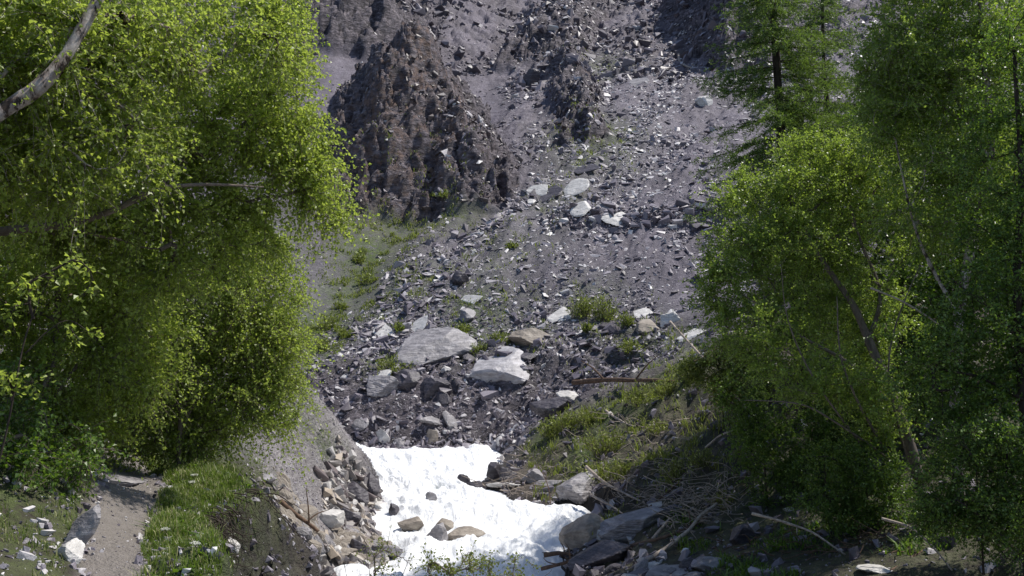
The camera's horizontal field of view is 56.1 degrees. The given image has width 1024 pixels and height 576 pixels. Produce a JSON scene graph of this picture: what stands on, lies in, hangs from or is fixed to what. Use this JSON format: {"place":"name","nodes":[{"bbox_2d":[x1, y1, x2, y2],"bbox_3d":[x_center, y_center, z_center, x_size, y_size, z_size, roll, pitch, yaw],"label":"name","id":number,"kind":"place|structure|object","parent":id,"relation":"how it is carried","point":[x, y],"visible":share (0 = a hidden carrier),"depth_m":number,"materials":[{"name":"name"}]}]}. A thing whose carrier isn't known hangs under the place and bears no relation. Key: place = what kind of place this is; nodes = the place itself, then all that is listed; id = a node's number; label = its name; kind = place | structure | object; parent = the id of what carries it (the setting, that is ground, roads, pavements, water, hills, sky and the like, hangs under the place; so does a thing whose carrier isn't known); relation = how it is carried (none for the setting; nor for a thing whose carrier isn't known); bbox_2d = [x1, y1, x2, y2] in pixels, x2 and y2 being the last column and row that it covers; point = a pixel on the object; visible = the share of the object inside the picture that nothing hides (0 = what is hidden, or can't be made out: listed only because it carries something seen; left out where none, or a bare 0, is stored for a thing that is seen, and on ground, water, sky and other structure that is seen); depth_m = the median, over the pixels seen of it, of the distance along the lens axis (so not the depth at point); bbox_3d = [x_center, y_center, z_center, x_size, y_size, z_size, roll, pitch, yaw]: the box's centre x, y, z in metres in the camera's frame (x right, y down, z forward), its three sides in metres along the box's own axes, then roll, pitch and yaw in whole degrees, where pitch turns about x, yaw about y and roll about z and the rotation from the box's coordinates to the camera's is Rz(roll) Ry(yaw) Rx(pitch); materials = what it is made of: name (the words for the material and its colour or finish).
{"place":"outdoors","nodes":[
{"label":"outdoors","id":0,"kind":"place"},
{"bbox_2d":[128,452,288,575],"bbox_3d":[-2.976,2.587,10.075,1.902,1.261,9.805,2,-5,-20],"label":"verge grass","id":1,"kind":"structure","parent":0,"point":[154,531],"depth_m":9.42,"materials":[{"name":"plant"}]},
{"bbox_2d":[334,442,590,575],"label":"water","id":2,"kind":"structure","parent":0,"point":[410,478],"depth_m":23.37,"materials":[{"name":"liquid"}]},
{"bbox_2d":[0,0,1023,575],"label":"ground","id":3,"kind":"structure","parent":0,"point":[346,28],"depth_m":45.42,"materials":[{"name":"gravel"}]},
{"bbox_2d":[0,433,107,575],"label":"grass","id":4,"kind":"structure","parent":3,"relation":"on","point":[41,542],"depth_m":7.41,"materials":[{"name":"plant"}]},
{"bbox_2d":[0,251,117,460],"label":"maple sapling","id":5,"kind":"object","parent":3,"relation":"on","point":[10,386],"visible":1,"depth_m":6.85,"materials":[{"name":"green plant"}]},
{"bbox_2d":[0,357,129,510],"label":"hazel bush","id":6,"kind":"object","parent":3,"relation":"on","point":[25,449],"visible":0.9,"depth_m":8.43,"materials":[{"name":"green plant"}]},
{"bbox_2d":[53,538,84,563],"bbox_3d":[-3.313,1.973,7.155,0.263,0.205,0.242,-3,-5,34],"label":"boulder","id":7,"kind":"object","parent":3,"relation":"on","point":[71,549],"visible":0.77,"depth_m":7.08,"materials":[{"name":"stone"}]},
{"bbox_2d":[64,504,100,544],"bbox_3d":[-3.392,1.959,7.515,0.311,0.516,0.218,-2,-5,25],"label":"flat stone","id":8,"kind":"object","parent":3,"relation":"on","point":[84,526],"visible":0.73,"depth_m":7.50,"materials":[{"name":"stone"}]},
{"bbox_2d":[0,228,215,484],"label":"birch tree","id":9,"kind":"object","parent":3,"relation":"on","point":[105,358],"visible":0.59,"depth_m":10.34,"materials":[{"name":"green plant"}]},
{"bbox_2d":[100,474,147,486],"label":"flat stone","id":10,"kind":"object","parent":3,"relation":"on","point":[127,481],"visible":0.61,"depth_m":11.39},
{"bbox_2d":[1,78,246,372],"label":"alder tree","id":11,"kind":"object","parent":3,"relation":"on","point":[94,255],"depth_m":19.32,"materials":[{"name":"green plant"}]},
{"bbox_2d":[0,0,340,262],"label":"birch tree","id":12,"kind":"object","parent":3,"relation":"on","point":[60,51],"visible":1,"depth_m":7.98,"materials":[{"name":"green plant"}]},
{"bbox_2d":[28,212,345,490],"bbox_3d":[-4.501,1.035,12.860,4.483,4.342,2.652,0,-4,0],"label":"birch tree","id":13,"kind":"object","parent":3,"relation":"on","point":[265,330],"visible":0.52,"depth_m":12.69,"materials":[{"name":"green plant"}]},
{"bbox_2d":[0,34,379,356],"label":"birch tree","id":14,"kind":"object","parent":3,"relation":"on","point":[298,174],"visible":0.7,"depth_m":9.99,"materials":[{"name":"green plant"}]},
{"bbox_2d":[197,488,324,575],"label":"root tangle","id":15,"kind":"object","parent":3,"relation":"hanging from","point":[219,520],"visible":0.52,"depth_m":10.48,"materials":[{"name":"brown plant"}]},
{"bbox_2d":[296,526,311,539],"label":"stone","id":16,"kind":"object","parent":3,"relation":"on","point":[305,532],"visible":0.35,"depth_m":14.64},
{"bbox_2d":[279,489,329,532],"bbox_3d":[-3.655,3.737,16.201,1.101,0.753,0.318,0,-4,3],"label":"driftwood branch","id":17,"kind":"object","parent":3,"relation":"on","point":[299,516],"visible":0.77,"depth_m":16.12,"materials":[{"name":"brown wood"}]},
{"bbox_2d":[299,504,318,521],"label":"boulder","id":18,"kind":"object","parent":3,"relation":"on","point":[313,510],"visible":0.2,"depth_m":17.46,"materials":[{"name":"beige stone"}]},
{"bbox_2d":[250,435,389,575],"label":"shore stones","id":19,"kind":"object","parent":3,"relation":"on","point":[335,475],"visible":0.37,"depth_m":23.02,"materials":[{"name":"stone"}]},
{"bbox_2d":[340,507,361,522],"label":"boulder","id":20,"kind":"object","parent":19,"relation":"on","point":[350,515],"visible":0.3,"depth_m":22.45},
{"bbox_2d":[311,316,341,331],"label":"shrub","id":21,"kind":"object","parent":3,"relation":"on","point":[330,324],"visible":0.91,"depth_m":40.97,"materials":[{"name":"green plant"}]},
{"bbox_2d":[319,509,344,528],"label":"boulder","id":22,"kind":"object","parent":3,"relation":"on","point":[332,518],"visible":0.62,"depth_m":20.77,"materials":[{"name":"stone"}]},
{"bbox_2d":[347,481,368,504],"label":"boulder","id":23,"kind":"object","parent":3,"relation":"on","point":[358,491],"visible":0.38,"depth_m":24.40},
{"bbox_2d":[8,372,719,550],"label":"bank grass","id":24,"kind":"structure","parent":3,"relation":"on","point":[328,435],"depth_m":25.40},
{"bbox_2d":[355,272,378,285],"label":"shrub","id":25,"kind":"object","parent":3,"relation":"on","point":[366,279],"visible":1,"depth_m":45.16,"materials":[{"name":"green plant"}]},
{"bbox_2d":[366,472,379,495],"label":"boulder","id":26,"kind":"object","parent":3,"relation":"on","point":[373,485],"visible":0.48,"depth_m":25.24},
{"bbox_2d":[366,375,398,396],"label":"boulder","id":27,"kind":"object","parent":3,"relation":"on","point":[380,385],"visible":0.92,"depth_m":35.14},
{"bbox_2d":[344,527,422,575],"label":"willow sprig","id":28,"kind":"object","parent":3,"relation":"on","point":[376,569],"visible":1,"depth_m":8.82,"materials":[{"name":"green plant"}]},
{"bbox_2d":[372,545,403,558],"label":"boulder","id":29,"kind":"object","parent":3,"relation":"on","point":[394,550],"visible":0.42,"depth_m":20.37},
{"bbox_2d":[365,353,417,375],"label":"shrub","id":30,"kind":"object","parent":3,"relation":"on","point":[388,361],"visible":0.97,"depth_m":36.45,"materials":[{"name":"green plant"}]},
{"bbox_2d":[393,369,420,389],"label":"boulder","id":31,"kind":"object","parent":3,"relation":"on","point":[411,379],"visible":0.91,"depth_m":35.44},
{"bbox_2d":[397,516,423,531],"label":"boulder","id":32,"kind":"object","parent":3,"relation":"on","point":[413,523],"visible":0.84,"depth_m":22.45,"materials":[{"name":"beige stone"}]},
{"bbox_2d":[411,315,427,331],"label":"flat stone","id":33,"kind":"object","parent":3,"relation":"on","point":[420,323],"visible":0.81,"depth_m":40.24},
{"bbox_2d":[391,327,477,365],"bbox_3d":[-3.081,2.544,37.804,3.449,2.087,2.433,0,-4,0],"label":"boulder","id":34,"kind":"object","parent":3,"relation":"on","point":[437,344],"visible":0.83,"depth_m":37.38,"materials":[{"name":"stone"}]},
{"bbox_2d":[423,377,450,397],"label":"boulder","id":35,"kind":"object","parent":3,"relation":"on","point":[432,385],"visible":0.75,"depth_m":35.23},
{"bbox_2d":[426,522,447,540],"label":"boulder","id":36,"kind":"object","parent":3,"relation":"on","point":[438,532],"visible":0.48,"depth_m":21.24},
{"bbox_2d":[442,410,457,429],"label":"flat stone","id":37,"kind":"object","parent":3,"relation":"on","point":[448,418],"visible":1,"depth_m":34.30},
{"bbox_2d":[451,270,468,285],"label":"boulder","id":38,"kind":"object","parent":3,"relation":"on","point":[459,278],"visible":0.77,"depth_m":43.01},
{"bbox_2d":[447,526,485,540],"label":"boulder","id":39,"kind":"object","parent":3,"relation":"on","point":[459,532],"visible":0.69,"depth_m":21.77,"materials":[{"name":"beige stone"}]},
{"bbox_2d":[459,308,475,321],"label":"boulder","id":40,"kind":"object","parent":3,"relation":"on","point":[467,314],"visible":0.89,"depth_m":40.26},
{"bbox_2d":[327,20,609,221],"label":"crag rubble","id":41,"kind":"object","parent":3,"relation":"on","point":[432,116],"visible":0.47,"depth_m":55.94,"materials":[{"name":"stone"}]},
{"bbox_2d":[244,42,702,458],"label":"slope grass","id":42,"kind":"structure","parent":3,"relation":"on","point":[347,280],"depth_m":44.71,"materials":[{"name":"green plant"}]},
{"bbox_2d":[413,540,550,575],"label":"willow sprig","id":43,"kind":"object","parent":3,"relation":"on","point":[438,567],"visible":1,"depth_m":8.81,"materials":[{"name":"green plant"}]},
{"bbox_2d":[486,462,500,478],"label":"boulder","id":44,"kind":"object","parent":3,"relation":"on","point":[494,468],"visible":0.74,"depth_m":27.80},
{"bbox_2d":[469,345,529,383],"bbox_3d":[-0.446,2.991,36.955,2.394,1.592,3.109,0,-4,0],"label":"boulder","id":45,"kind":"object","parent":3,"relation":"on","point":[508,368],"visible":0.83,"depth_m":35.74,"materials":[{"name":"stone"}]},
{"bbox_2d":[499,467,516,480],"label":"boulder","id":46,"kind":"object","parent":3,"relation":"on","point":[502,474],"visible":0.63,"depth_m":27.46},
{"bbox_2d":[0,254,1017,575],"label":"bank rubble","id":47,"kind":"object","parent":3,"relation":"on","point":[520,426],"visible":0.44,"depth_m":29.32,"materials":[{"name":"stone"}]},
{"bbox_2d":[508,328,550,346],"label":"boulder","id":48,"kind":"object","parent":3,"relation":"on","point":[525,337],"visible":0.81,"depth_m":37.78,"materials":[{"name":"beige stone"}]},
{"bbox_2d":[523,68,539,87],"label":"boulder","id":49,"kind":"object","parent":3,"relation":"on","point":[531,76],"visible":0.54,"depth_m":79.04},
{"bbox_2d":[521,468,544,482],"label":"boulder","id":50,"kind":"object","parent":3,"relation":"on","point":[535,474],"visible":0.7,"depth_m":26.80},
{"bbox_2d":[526,184,547,195],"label":"flat stone","id":51,"kind":"object","parent":3,"relation":"on","point":[541,189],"visible":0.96,"depth_m":52.22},
{"bbox_2d":[529,397,571,417],"bbox_3d":[1.331,3.999,32.198,1.526,0.700,1.301,0,-4,0],"label":"boulder","id":52,"kind":"object","parent":3,"relation":"on","point":[544,408],"visible":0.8,"depth_m":31.83,"materials":[{"name":"stone"}]},
{"bbox_2d":[537,413,563,438],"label":"shrub","id":53,"kind":"object","parent":3,"relation":"on","point":[548,431],"visible":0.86,"depth_m":30.63,"materials":[{"name":"green plant"}]},
{"bbox_2d":[539,185,562,202],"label":"flat stone","id":54,"kind":"object","parent":3,"relation":"on","point":[555,191],"visible":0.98,"depth_m":51.59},
{"bbox_2d":[547,307,570,322],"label":"flat stone","id":55,"kind":"object","parent":3,"relation":"on","point":[561,313],"visible":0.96,"depth_m":39.72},
{"bbox_2d":[546,407,584,429],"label":"shrub","id":56,"kind":"object","parent":3,"relation":"on","point":[561,423],"visible":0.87,"depth_m":30.35,"materials":[{"name":"green plant"}]},
{"bbox_2d":[556,390,578,400],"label":"boulder","id":57,"kind":"object","parent":3,"relation":"on","point":[569,395],"visible":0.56,"depth_m":33.32,"materials":[{"name":"stone"}]},
{"bbox_2d":[563,178,589,195],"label":"flat stone","id":58,"kind":"object","parent":3,"relation":"on","point":[576,186],"visible":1,"depth_m":51.79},
{"bbox_2d":[556,469,598,503],"bbox_3d":[1.760,5.219,24.443,1.079,1.149,1.008,2,-5,-22],"label":"rock block","id":59,"kind":"object","parent":3,"relation":"on","point":[577,488],"visible":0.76,"depth_m":24.18,"materials":[{"name":"stone"}]},
{"bbox_2d":[570,201,590,216],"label":"flat stone","id":60,"kind":"object","parent":3,"relation":"on","point":[581,209],"visible":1,"depth_m":48.14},
{"bbox_2d":[565,288,596,319],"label":"shrub","id":61,"kind":"object","parent":3,"relation":"on","point":[583,313],"visible":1,"depth_m":39.52,"materials":[{"name":"green plant"}]},
{"bbox_2d":[559,513,603,549],"bbox_3d":[1.432,5.217,20.511,0.767,0.802,1.342,2,-5,-27],"label":"boulder","id":62,"kind":"object","parent":3,"relation":"on","point":[577,533],"visible":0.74,"depth_m":20.17,"materials":[{"name":"beige stone"}]},
{"bbox_2d":[566,404,605,426],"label":"shrub","id":63,"kind":"object","parent":3,"relation":"on","point":[586,418],"visible":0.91,"depth_m":29.94,"materials":[{"name":"green plant"}]},
{"bbox_2d":[574,164,599,174],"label":"flat stone","id":64,"kind":"object","parent":3,"relation":"on","point":[588,168],"visible":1,"depth_m":54.67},
{"bbox_2d":[197,0,977,357],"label":"scree rubble","id":65,"kind":"object","parent":3,"relation":"on","point":[667,212],"visible":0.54,"depth_m":53.52,"materials":[{"name":"stone"}]},
{"bbox_2d":[572,457,614,483],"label":"shrub","id":66,"kind":"object","parent":3,"relation":"on","point":[596,466],"visible":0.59,"depth_m":24.80,"materials":[{"name":"green plant"}]},
{"bbox_2d":[567,540,632,570],"bbox_3d":[1.731,5.147,18.560,1.158,0.559,1.175,-2,-5,29],"label":"boulder","id":67,"kind":"object","parent":3,"relation":"on","point":[600,553],"visible":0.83,"depth_m":18.30,"materials":[{"name":"stone"}]},
{"bbox_2d":[575,424,626,457],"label":"shrub","id":68,"kind":"object","parent":3,"relation":"on","point":[596,449],"visible":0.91,"depth_m":27.09,"materials":[{"name":"green plant"}]},
{"bbox_2d":[591,292,623,322],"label":"shrub","id":69,"kind":"object","parent":3,"relation":"on","point":[601,311],"visible":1,"depth_m":39.12,"materials":[{"name":"green plant"}]},
{"bbox_2d":[601,212,625,225],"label":"flat stone","id":70,"kind":"object","parent":3,"relation":"on","point":[615,220],"visible":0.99,"depth_m":47.39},
{"bbox_2d":[461,411,765,532],"bbox_3d":[2.980,4.406,24.511,5.652,2.517,14.437,2,-5,-25],"label":"brushwood","id":71,"kind":"object","parent":3,"relation":"on","point":[705,490],"visible":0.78,"depth_m":20.20,"materials":[{"name":"brown wood"}]},
{"bbox_2d":[594,457,633,481],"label":"shrub","id":72,"kind":"object","parent":3,"relation":"on","point":[623,467],"visible":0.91,"depth_m":24.01,"materials":[{"name":"green plant"}]},
{"bbox_2d":[585,465,643,503],"bbox_3d":[2.316,4.656,22.797,0.464,0.663,2.291,3,-5,-34],"label":"dead pole","id":73,"kind":"object","parent":3,"relation":"on","point":[592,472],"visible":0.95,"depth_m":22.99,"materials":[{"name":"grey wood"}]},
{"bbox_2d":[571,356,673,384],"bbox_3d":[3.616,2.713,31.346,0.692,0.997,4.749,4,-6,-41],"label":"fallen log","id":74,"kind":"object","parent":3,"relation":"on","point":[588,381],"visible":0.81,"depth_m":31.66,"materials":[{"name":"brown wood"}]},
{"bbox_2d":[615,310,637,328],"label":"shrub","id":75,"kind":"object","parent":3,"relation":"on","point":[628,322],"visible":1,"depth_m":37.59,"materials":[{"name":"green plant"}]},
{"bbox_2d":[617,337,646,353],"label":"shrub","id":76,"kind":"object","parent":3,"relation":"on","point":[627,345],"visible":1,"depth_m":34.73,"materials":[{"name":"green plant"}]},
{"bbox_2d":[597,506,667,542],"bbox_3d":[2.513,4.887,19.948,1.519,0.724,1.087,-2,-5,27],"label":"boulder","id":77,"kind":"object","parent":3,"relation":"on","point":[619,528],"visible":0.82,"depth_m":19.56,"materials":[{"name":"stone"}]},
{"bbox_2d":[525,328,746,534],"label":"bank grass","id":78,"kind":"structure","parent":3,"relation":"on","point":[694,441],"depth_m":25.35,"materials":[{"name":"green plant"}]},
{"bbox_2d":[620,379,658,406],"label":"shrub","id":79,"kind":"object","parent":3,"relation":"on","point":[633,395],"visible":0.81,"depth_m":29.25,"materials":[{"name":"green plant"}]},
{"bbox_2d":[636,319,659,334],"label":"boulder","id":80,"kind":"object","parent":3,"relation":"on","point":[643,325],"visible":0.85,"depth_m":36.68,"materials":[{"name":"beige stone"}]},
{"bbox_2d":[642,417,671,436],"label":"shrub","id":81,"kind":"object","parent":3,"relation":"on","point":[657,426],"visible":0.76,"depth_m":26.54,"materials":[{"name":"green plant"}]},
{"bbox_2d":[641,377,685,399],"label":"shrub","id":82,"kind":"object","parent":3,"relation":"on","point":[669,388],"visible":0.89,"depth_m":28.52,"materials":[{"name":"green plant"}]},
{"bbox_2d":[645,564,688,575],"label":"flat stone","id":83,"kind":"object","parent":3,"relation":"on","point":[655,570],"visible":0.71,"depth_m":15.44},
{"bbox_2d":[660,311,680,327],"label":"boulder","id":84,"kind":"object","parent":3,"relation":"on","point":[666,318],"visible":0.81,"depth_m":36.92,"materials":[{"name":"stone"}]},
{"bbox_2d":[654,456,692,484],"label":"shrub","id":85,"kind":"object","parent":3,"relation":"on","point":[677,471],"visible":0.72,"depth_m":21.56,"materials":[{"name":"green plant"}]},
{"bbox_2d":[630,501,720,547],"bbox_3d":[3.161,4.622,18.532,1.776,0.978,0.696,-1,-4,7],"label":"driftwood branch","id":86,"kind":"object","parent":3,"relation":"on","point":[632,545],"visible":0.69,"depth_m":18.41,"materials":[{"name":"brown wood"}]},
{"bbox_2d":[647,503,717,561],"bbox_3d":[3.120,4.494,17.486,2.310,0.924,0.294,4,-6,-40],"label":"driftwood branch","id":87,"kind":"object","parent":3,"relation":"on","point":[672,543],"visible":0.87,"depth_m":17.48,"materials":[{"name":"brown wood"}]},
{"bbox_2d":[684,445,721,470],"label":"shrub","id":88,"kind":"object","parent":3,"relation":"on","point":[697,464],"visible":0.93,"depth_m":21.07,"materials":[{"name":"green plant"}]},
{"bbox_2d":[691,556,721,570],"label":"boulder","id":89,"kind":"object","parent":3,"relation":"on","point":[702,563],"visible":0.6,"depth_m":15.10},
{"bbox_2d":[704,487,736,509],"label":"shrub","id":90,"kind":"object","parent":3,"relation":"on","point":[721,502],"visible":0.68,"depth_m":18.93,"materials":[{"name":"green plant"}]},
{"bbox_2d":[670,324,779,421],"bbox_3d":[5.236,2.042,23.106,2.874,2.409,2.009,2,-5,-29],"label":"thicket bush","id":91,"kind":"object","parent":3,"relation":"on","point":[691,371],"visible":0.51,"depth_m":22.88,"materials":[{"name":"green plant"}]},
{"bbox_2d":[729,524,757,544],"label":"boulder","id":92,"kind":"object","parent":3,"relation":"on","point":[738,533],"visible":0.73,"depth_m":16.28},
{"bbox_2d":[698,360,874,510],"bbox_3d":[5.355,2.907,18.500,3.483,3.110,2.008,0,-4,0],"label":"thicket bush","id":93,"kind":"object","parent":3,"relation":"on","point":[756,423],"visible":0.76,"depth_m":18.32,"materials":[{"name":"green plant"}]},
{"bbox_2d":[674,0,917,424],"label":"larch tree","id":94,"kind":"object","parent":3,"relation":"on","point":[784,113],"visible":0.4,"depth_m":21.15,"materials":[{"name":"green plant"}]},
{"bbox_2d":[751,512,845,554],"bbox_3d":[4.390,3.741,14.687,1.409,0.521,0.313,-3,-5,37],"label":"dead branch","id":95,"kind":"object","parent":3,"relation":"on","point":[787,523],"visible":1,"depth_m":14.70,"materials":[{"name":"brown wood"}]},
{"bbox_2d":[699,517,905,560],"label":"forest floor twigs","id":96,"kind":"object","parent":3,"relation":"on","point":[820,534],"visible":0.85,"depth_m":14.93,"materials":[{"name":"brown wood"}]},
{"bbox_2d":[678,118,944,480],"bbox_3d":[5.416,-0.031,16.820,4.990,6.724,4.017,0,-4,0],"label":"willow tree","id":97,"kind":"object","parent":3,"relation":"on","point":[842,175],"visible":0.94,"depth_m":16.77,"materials":[{"name":"green plant"}]},
{"bbox_2d":[750,0,925,352],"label":"larch tree","id":98,"kind":"object","parent":3,"relation":"on","point":[822,12],"visible":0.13,"depth_m":24.19,"materials":[{"name":"green plant"}]},
{"bbox_2d":[659,369,1018,575],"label":"forest floor plants","id":99,"kind":"object","parent":3,"relation":"on","point":[743,565],"visible":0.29,"depth_m":15.16,"materials":[{"name":"green plant"}]},
{"bbox_2d":[774,424,931,542],"bbox_3d":[5.501,3.180,15.405,2.518,2.018,1.851,0,-4,0],"label":"thicket bush","id":100,"kind":"object","parent":3,"relation":"on","point":[855,505],"visible":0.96,"depth_m":15.17,"materials":[{"name":"green plant"}]},
{"bbox_2d":[856,564,892,573],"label":"flat stone","id":101,"kind":"object","parent":3,"relation":"on","point":[874,568],"visible":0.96,"depth_m":13.16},
{"bbox_2d":[774,22,1023,457],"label":"alder tree","id":102,"kind":"object","parent":3,"relation":"on","point":[930,287],"visible":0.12,"depth_m":18.82,"materials":[{"name":"green plant"}]},
{"bbox_2d":[881,517,951,570],"bbox_3d":[5.538,3.488,13.124,0.948,0.602,0.092,-4,-6,44],"label":"dead branch","id":103,"kind":"object","parent":3,"relation":"on","point":[909,527],"visible":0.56,"depth_m":13.17,"materials":[{"name":"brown wood"}]},
{"bbox_2d":[810,0,1023,357],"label":"alder tree","id":104,"kind":"object","parent":3,"relation":"on","point":[964,136],"depth_m":23.97,"materials":[{"name":"green plant"}]},
{"bbox_2d":[831,0,1023,509],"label":"birch tree","id":105,"kind":"object","parent":3,"relation":"on","point":[900,90],"visible":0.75,"depth_m":15.55,"materials":[{"name":"green plant"}]},
{"bbox_2d":[857,0,1023,573],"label":"birch tree","id":106,"kind":"object","parent":3,"relation":"on","point":[1003,234],"visible":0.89,"depth_m":12.90,"materials":[{"name":"green plant"}]},
{"bbox_2d":[893,407,1023,575],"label":"thicket bush","id":107,"kind":"object","parent":3,"relation":"on","point":[1000,512],"visible":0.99,"depth_m":11.75,"materials":[{"name":"green plant"}]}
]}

